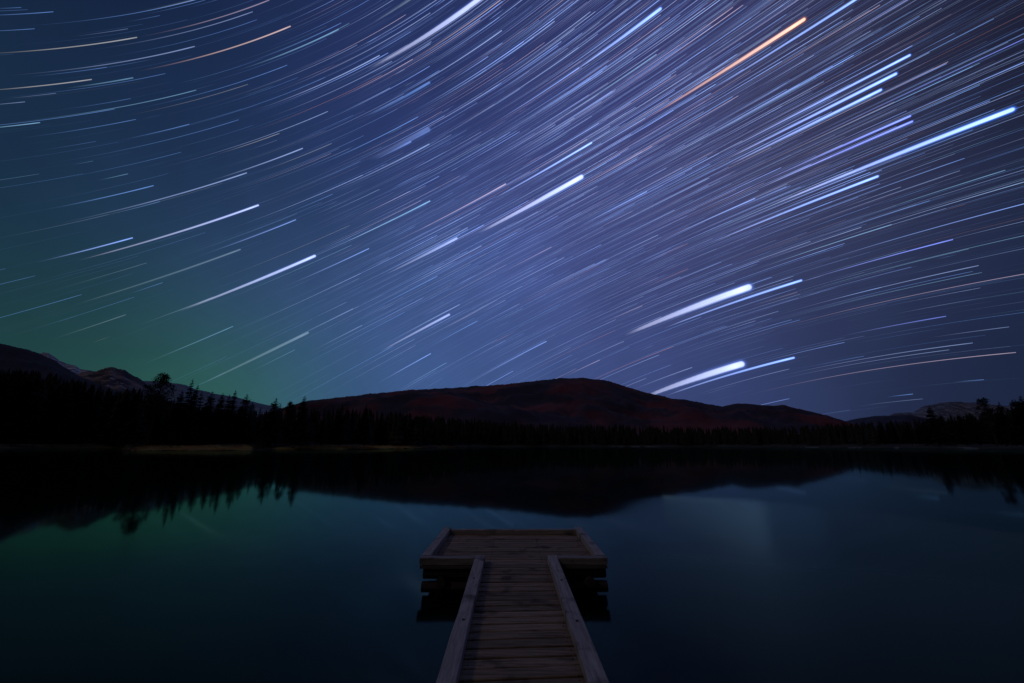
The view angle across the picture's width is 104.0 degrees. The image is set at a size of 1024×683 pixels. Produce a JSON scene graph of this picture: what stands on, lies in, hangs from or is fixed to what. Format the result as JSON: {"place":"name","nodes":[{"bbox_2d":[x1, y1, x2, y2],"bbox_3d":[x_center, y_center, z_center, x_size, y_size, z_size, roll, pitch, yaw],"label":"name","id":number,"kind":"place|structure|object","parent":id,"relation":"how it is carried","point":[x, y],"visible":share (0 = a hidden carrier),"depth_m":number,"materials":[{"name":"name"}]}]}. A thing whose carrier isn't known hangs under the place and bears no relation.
{"place":"outdoors","nodes":[
{"label":"outdoors","id":0,"kind":"place"},
{"bbox_2d":[0,344,123,397],"bbox_3d":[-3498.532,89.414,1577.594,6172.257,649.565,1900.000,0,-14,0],"label":"mountain","id":1,"kind":"structure","parent":0,"point":[12,358],"depth_m":1485.15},
{"bbox_2d":[41,352,88,374],"bbox_3d":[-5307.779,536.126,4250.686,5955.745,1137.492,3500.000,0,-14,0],"label":"mountain","id":2,"kind":"structure","parent":0,"point":[75,369],"depth_m":4727.11,"materials":[{"name":"grey stone"}]},
{"bbox_2d":[78,367,168,404],"bbox_3d":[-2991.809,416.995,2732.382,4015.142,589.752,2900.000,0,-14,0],"label":"mountain","id":3,"kind":"structure","parent":0,"point":[118,379],"depth_m":2724.63,"materials":[{"name":"grey stone"}]},
{"bbox_2d":[144,381,280,416],"bbox_3d":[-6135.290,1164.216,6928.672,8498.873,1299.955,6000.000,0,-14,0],"label":"mountain","id":4,"kind":"structure","parent":0,"point":[180,388],"depth_m":7239.63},
{"bbox_2d":[128,444,467,450],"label":"shore grass","id":5,"kind":"structure","parent":0,"point":[242,447],"depth_m":160.26,"materials":[{"name":"plant"}]},
{"bbox_2d":[0,447,1023,682],"bbox_3d":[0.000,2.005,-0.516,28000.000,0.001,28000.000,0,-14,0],"label":"lake water","id":6,"kind":"structure","parent":0,"point":[800,565],"depth_m":7.44,"materials":[{"name":"liquid"}]},
{"bbox_2d":[419,527,608,682],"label":"wooden dock","id":7,"kind":"object","parent":6,"relation":"in","point":[519,618],"visible":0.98,"depth_m":4.53,"materials":[{"name":"brown wood"}]},
{"bbox_2d":[0,443,1023,450],"bbox_3d":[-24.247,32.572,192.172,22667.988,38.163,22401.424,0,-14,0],"label":"ground","id":8,"kind":"structure","parent":0,"point":[899,445],"depth_m":243.83,"materials":[{"name":"black soil"}]},
{"bbox_2d":[33,374,44,393],"bbox_3d":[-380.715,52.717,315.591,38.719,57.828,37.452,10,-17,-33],"label":"spruce tree","id":9,"kind":"object","parent":8,"relation":"on","point":[35,380],"visible":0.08,"depth_m":320.56,"materials":[{"name":"black plant"}]},
{"bbox_2d":[97,389,111,429],"bbox_3d":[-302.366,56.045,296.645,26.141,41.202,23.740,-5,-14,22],"label":"spruce tree","id":10,"kind":"object","parent":8,"relation":"on","point":[106,403],"visible":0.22,"depth_m":297.90,"materials":[{"name":"black plant"}]},
{"bbox_2d":[136,373,178,444],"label":"pine tree","id":11,"kind":"object","parent":8,"relation":"on","point":[164,379],"visible":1,"depth_m":163.38,"materials":[{"name":"black plant"}]},
{"bbox_2d":[151,391,186,444],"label":"spruce tree","id":12,"kind":"object","parent":8,"relation":"on","point":[178,406],"visible":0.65,"depth_m":170.36,"materials":[{"name":"black plant"}]},
{"bbox_2d":[163,380,194,443],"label":"spruce tree","id":13,"kind":"object","parent":8,"relation":"on","point":[180,418],"visible":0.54,"depth_m":164.57,"materials":[{"name":"black plant"}]},
{"bbox_2d":[169,385,199,444],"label":"spruce tree","id":14,"kind":"object","parent":8,"relation":"on","point":[187,433],"visible":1,"depth_m":160.52,"materials":[{"name":"black plant"}]},
{"bbox_2d":[181,393,204,442],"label":"spruce tree","id":15,"kind":"object","parent":8,"relation":"on","point":[199,405],"visible":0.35,"depth_m":177.43,"materials":[{"name":"black plant"}]},
{"bbox_2d":[188,392,218,443],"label":"spruce tree","id":16,"kind":"object","parent":8,"relation":"on","point":[206,413],"visible":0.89,"depth_m":171.82,"materials":[{"name":"black plant"}]},
{"bbox_2d":[0,368,422,443],"bbox_3d":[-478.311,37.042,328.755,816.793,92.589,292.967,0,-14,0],"label":"forest mass","id":17,"kind":"object","parent":8,"relation":"on","point":[53,387],"visible":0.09,"depth_m":300.95,"materials":[{"name":"plant"}]},
{"bbox_2d":[198,395,226,443],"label":"spruce tree","id":18,"kind":"object","parent":8,"relation":"on","point":[220,405],"visible":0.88,"depth_m":173.64,"materials":[{"name":"black plant"}]},
{"bbox_2d":[215,395,230,430],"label":"spruce tree","id":19,"kind":"object","parent":8,"relation":"on","point":[228,402],"visible":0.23,"depth_m":180.66,"materials":[{"name":"black plant"}]},
{"bbox_2d":[211,391,241,440],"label":"spruce tree","id":20,"kind":"object","parent":8,"relation":"on","point":[231,408],"visible":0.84,"depth_m":172.89,"materials":[{"name":"black plant"}]},
{"bbox_2d":[222,394,257,443],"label":"spruce tree","id":21,"kind":"object","parent":8,"relation":"on","point":[241,429],"visible":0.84,"depth_m":176.18,"materials":[{"name":"black plant"}]},
{"bbox_2d":[242,403,262,443],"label":"spruce tree","id":22,"kind":"object","parent":8,"relation":"on","point":[253,420],"visible":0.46,"depth_m":182.15,"materials":[{"name":"black plant"}]},
{"bbox_2d":[249,407,262,443],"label":"spruce tree","id":23,"kind":"object","parent":8,"relation":"on","point":[258,419],"visible":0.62,"depth_m":185.97,"materials":[{"name":"black plant"}]},
{"bbox_2d":[252,398,284,445],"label":"spruce tree","id":24,"kind":"object","parent":8,"relation":"on","point":[271,430],"visible":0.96,"depth_m":175.57,"materials":[{"name":"black plant"}]},
{"bbox_2d":[272,404,284,445],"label":"spruce tree","id":25,"kind":"object","parent":8,"relation":"on","point":[279,427],"visible":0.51,"depth_m":179.84,"materials":[{"name":"black plant"}]},
{"bbox_2d":[280,401,295,444],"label":"pine tree","id":26,"kind":"object","parent":8,"relation":"on","point":[290,406],"visible":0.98,"depth_m":184.89,"materials":[{"name":"black plant"}]},
{"bbox_2d":[278,399,318,448],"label":"spruce tree","id":27,"kind":"object","parent":8,"relation":"on","point":[300,433],"visible":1,"depth_m":171.06,"materials":[{"name":"black plant"}]},
{"bbox_2d":[314,409,328,445],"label":"spruce tree","id":28,"kind":"object","parent":8,"relation":"on","point":[322,430],"visible":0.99,"depth_m":180.24,"materials":[{"name":"black plant"}]},
{"bbox_2d":[326,413,346,443],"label":"spruce tree","id":29,"kind":"object","parent":8,"relation":"on","point":[334,424],"visible":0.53,"depth_m":204.61,"materials":[{"name":"black plant"}]},
{"bbox_2d":[331,404,348,445],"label":"spruce tree","id":30,"kind":"object","parent":8,"relation":"on","point":[341,437],"visible":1,"depth_m":184.99,"materials":[{"name":"black plant"}]},
{"bbox_2d":[352,409,373,445],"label":"spruce tree","id":31,"kind":"object","parent":8,"relation":"on","point":[364,435],"visible":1,"depth_m":185.19,"materials":[{"name":"black plant"}]},
{"bbox_2d":[372,413,388,444],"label":"spruce tree","id":32,"kind":"object","parent":8,"relation":"on","point":[380,424],"visible":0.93,"depth_m":222.65,"materials":[{"name":"black plant"}]},
{"bbox_2d":[388,412,879,444],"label":"distant forest","id":33,"kind":"object","parent":8,"relation":"on","point":[441,431],"visible":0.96,"depth_m":384.33,"materials":[{"name":"black plant"}]},
{"bbox_2d":[877,423,890,444],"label":"spruce tree","id":34,"kind":"object","parent":8,"relation":"on","point":[884,436],"visible":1,"depth_m":209.44,"materials":[{"name":"black plant"}]},
{"bbox_2d":[881,422,897,443],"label":"spruce tree","id":35,"kind":"object","parent":8,"relation":"on","point":[888,430],"visible":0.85,"depth_m":270.64,"materials":[{"name":"black plant"}]},
{"bbox_2d":[905,422,915,444],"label":"spruce tree","id":36,"kind":"object","parent":8,"relation":"on","point":[910,435],"visible":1,"depth_m":204.57,"materials":[{"name":"black plant"}]},
{"bbox_2d":[845,407,1012,443],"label":"forest mass","id":37,"kind":"object","parent":8,"relation":"on","point":[900,428],"visible":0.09,"depth_m":316.69,"materials":[{"name":"plant"}]},
{"bbox_2d":[919,406,959,447],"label":"spruce tree","id":38,"kind":"object","parent":8,"relation":"on","point":[937,437],"visible":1,"depth_m":184.81,"materials":[{"name":"black plant"}]},
{"bbox_2d":[939,413,956,444],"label":"spruce tree","id":39,"kind":"object","parent":8,"relation":"on","point":[945,423],"visible":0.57,"depth_m":190.34,"materials":[{"name":"black plant"}]},
{"bbox_2d":[954,416,976,445],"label":"spruce tree","id":40,"kind":"object","parent":8,"relation":"on","point":[963,433],"visible":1,"depth_m":184.86,"materials":[{"name":"black plant"}]},
{"bbox_2d":[965,414,976,441],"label":"spruce tree","id":41,"kind":"object","parent":8,"relation":"on","point":[968,420],"visible":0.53,"depth_m":232.89,"materials":[{"name":"black plant"}]},
{"bbox_2d":[969,414,990,444],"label":"spruce tree","id":42,"kind":"object","parent":8,"relation":"on","point":[976,432],"visible":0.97,"depth_m":186.74,"materials":[{"name":"black plant"}]},
{"bbox_2d":[974,397,1000,445],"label":"pine tree","id":43,"kind":"object","parent":8,"relation":"on","point":[988,410],"visible":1,"depth_m":176.89,"materials":[{"name":"black plant"}]},
{"bbox_2d":[992,403,1023,445],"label":"spruce tree","id":44,"kind":"object","parent":8,"relation":"on","point":[1007,425],"visible":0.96,"depth_m":174.22,"materials":[{"name":"black plant"}]},
{"bbox_2d":[1009,396,1023,445],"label":"spruce tree","id":45,"kind":"object","parent":8,"relation":"on","point":[1021,405],"visible":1,"depth_m":170.71,"materials":[{"name":"black plant"}]},
{"bbox_2d":[1009,399,1023,429],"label":"pine tree","id":46,"kind":"object","parent":8,"relation":"on","point":[1015,407],"visible":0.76,"depth_m":173.96,"materials":[{"name":"black plant"}]},
{"bbox_2d":[0,0,1023,420],"label":"sky","id":47,"kind":"structure","parent":0,"point":[817,206],"materials":[{"name":"blue"}]},
{"bbox_2d":[263,378,886,436],"bbox_3d":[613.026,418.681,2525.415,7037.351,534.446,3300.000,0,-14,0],"label":"hill","id":48,"kind":"structure","parent":0,"point":[567,402],"depth_m":1786.38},
{"bbox_2d":[846,415,957,429],"bbox_3d":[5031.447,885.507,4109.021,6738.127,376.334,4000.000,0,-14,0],"label":"hill","id":49,"kind":"structure","parent":0,"point":[875,420],"depth_m":4176.07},
{"bbox_2d":[890,402,1020,420],"bbox_3d":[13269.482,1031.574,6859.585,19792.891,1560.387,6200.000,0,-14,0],"label":"mountain","id":50,"kind":"structure","parent":0,"point":[946,410],"depth_m":6980.30,"materials":[{"name":"grey stone"}]},
{"bbox_2d":[958,447,978,448],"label":"gravel shore","id":51,"kind":"structure","parent":0,"point":[968,447],"depth_m":205.11,"materials":[{"name":"grey gravel"}]}
]}

